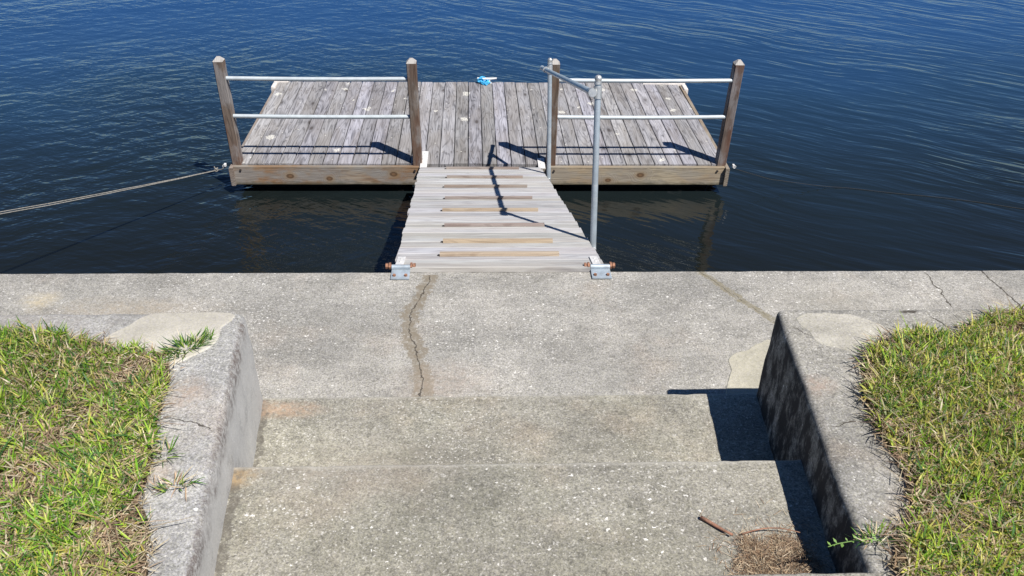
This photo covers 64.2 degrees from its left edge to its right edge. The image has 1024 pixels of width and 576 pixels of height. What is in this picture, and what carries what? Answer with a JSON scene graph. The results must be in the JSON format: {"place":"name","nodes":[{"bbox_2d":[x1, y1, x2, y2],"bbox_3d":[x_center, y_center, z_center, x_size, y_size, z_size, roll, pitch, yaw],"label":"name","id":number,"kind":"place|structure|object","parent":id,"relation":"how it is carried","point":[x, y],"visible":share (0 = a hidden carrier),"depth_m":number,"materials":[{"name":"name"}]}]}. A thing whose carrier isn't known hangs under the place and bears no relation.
{"place":"outdoors","nodes":[
{"label":"outdoors","id":0,"kind":"place"},
{"bbox_2d":[0,0,1023,273],"bbox_3d":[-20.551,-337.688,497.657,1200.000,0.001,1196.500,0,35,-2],"label":"water","id":1,"kind":"structure","parent":0,"point":[920,100],"depth_m":9.64,"materials":[{"name":"blue liquid"}]},
{"bbox_2d":[212,56,744,186],"bbox_3d":[-0.325,-2.097,8.794,5.068,1.493,2.380,0,35,-2],"label":"floating dock","id":2,"kind":"object","parent":1,"relation":"on","point":[332,131],"visible":0.91,"depth_m":8.43,"materials":[{"name":"grey wood"}]},
{"bbox_2d":[0,166,224,213],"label":"mooring line","id":3,"kind":"object","parent":2,"relation":"attached to","point":[216,169],"visible":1,"depth_m":6.93,"materials":[{"name":"fabric"}]},
{"bbox_2d":[477,76,490,85],"bbox_3d":[-0.337,-2.501,9.833,0.148,0.089,0.098,21,39,27],"label":"blue rope","id":4,"kind":"object","parent":2,"relation":"on","point":[486,82],"visible":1,"depth_m":9.82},
{"bbox_2d":[385,58,614,279],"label":"gangway ramp","id":5,"kind":"structure","parent":2,"relation":"on","point":[490,219],"depth_m":5.51,"materials":[{"name":"grey wood"}]},
{"bbox_2d":[736,169,1021,208],"bbox_3d":[4.423,-0.916,8.061,4.395,0.250,0.333,7,35,8],"label":"mooring line","id":6,"kind":"object","parent":2,"relation":"attached to","point":[879,191],"visible":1,"depth_m":8.30,"materials":[{"name":"fabric"}]},
{"bbox_2d":[0,270,1023,397],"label":"walkway","id":7,"kind":"structure","parent":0,"point":[348,335],"depth_m":4.31,"materials":[{"name":"concrete"}]},
{"bbox_2d":[0,312,262,575],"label":"concrete wall","id":8,"kind":"structure","parent":7,"relation":"on","point":[218,410],"depth_m":2.75,"materials":[{"name":"grey concrete"}]},
{"bbox_2d":[0,315,198,575],"bbox_3d":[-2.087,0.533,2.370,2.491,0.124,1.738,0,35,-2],"label":"grass","id":9,"kind":"structure","parent":8,"relation":"in","point":[31,359],"depth_m":2.51,"materials":[{"name":"green plant"}]},
{"bbox_2d":[142,433,182,464],"bbox_3d":[-1.078,0.497,2.519,0.126,0.050,0.147,-18,39,-26],"label":"grass tuft","id":10,"kind":"object","parent":8,"relation":"on","point":[168,447],"visible":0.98,"depth_m":2.54,"materials":[{"name":"green plant"}]},
{"bbox_2d":[147,467,205,497],"bbox_3d":[-0.993,0.571,2.416,0.170,0.055,0.123,0,35,-2],"label":"grass tuft","id":11,"kind":"object","parent":8,"relation":"on","point":[162,489],"visible":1,"depth_m":2.43,"materials":[{"name":"plant"}]},
{"bbox_2d":[143,327,216,361],"bbox_3d":[-1.197,0.193,2.947,0.173,0.069,0.266,24,40,29],"label":"grass tuft","id":12,"kind":"object","parent":8,"relation":"on","point":[201,339],"visible":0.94,"depth_m":2.97,"materials":[{"name":"green plant"}]},
{"bbox_2d":[214,393,889,575],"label":"concrete steps","id":13,"kind":"structure","parent":7,"relation":"on","point":[585,485],"depth_m":2.73,"materials":[{"name":"grey concrete"}]},
{"bbox_2d":[700,515,732,535],"bbox_3d":[0.652,0.759,2.602,0.114,0.017,0.013,26,41,31],"label":"twig","id":14,"kind":"object","parent":13,"relation":"on","point":[704,519],"visible":1,"depth_m":2.60,"materials":[{"name":"brown wood"}]},
{"bbox_2d":[694,496,835,574],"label":"dry clippings","id":15,"kind":"object","parent":13,"relation":"on","point":[759,552],"visible":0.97,"depth_m":2.51,"materials":[{"name":"plant"}]},
{"bbox_2d":[742,527,800,534],"bbox_3d":[0.819,0.767,2.579,0.191,0.016,0.016,0,35,-2],"label":"dry stem","id":16,"kind":"object","parent":15,"relation":"on","point":[768,528],"visible":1,"depth_m":2.58,"materials":[{"name":"brown plant"}]},
{"bbox_2d":[757,309,1007,575],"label":"concrete wall","id":17,"kind":"structure","parent":7,"relation":"on","point":[810,403],"depth_m":2.83,"materials":[{"name":"grey concrete"}]},
{"bbox_2d":[851,519,903,554],"bbox_3d":[1.029,0.688,2.297,0.172,0.071,0.141,0,35,-2],"label":"grass tuft","id":18,"kind":"object","parent":17,"relation":"on","point":[869,531],"visible":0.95,"depth_m":2.32,"materials":[{"name":"green plant"}]},
{"bbox_2d":[828,533,881,546],"bbox_3d":[0.967,0.713,2.301,0.156,0.030,0.036,-4,35,-8],"label":"weed sprig","id":19,"kind":"object","parent":18,"relation":"hanging from","point":[854,536],"visible":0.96,"depth_m":2.30,"materials":[{"name":"green plant"}]},
{"bbox_2d":[838,295,1023,575],"bbox_3d":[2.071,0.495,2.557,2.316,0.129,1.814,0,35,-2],"label":"grass","id":20,"kind":"structure","parent":17,"relation":"in","point":[946,375],"depth_m":2.63,"materials":[{"name":"green plant"}]}
]}

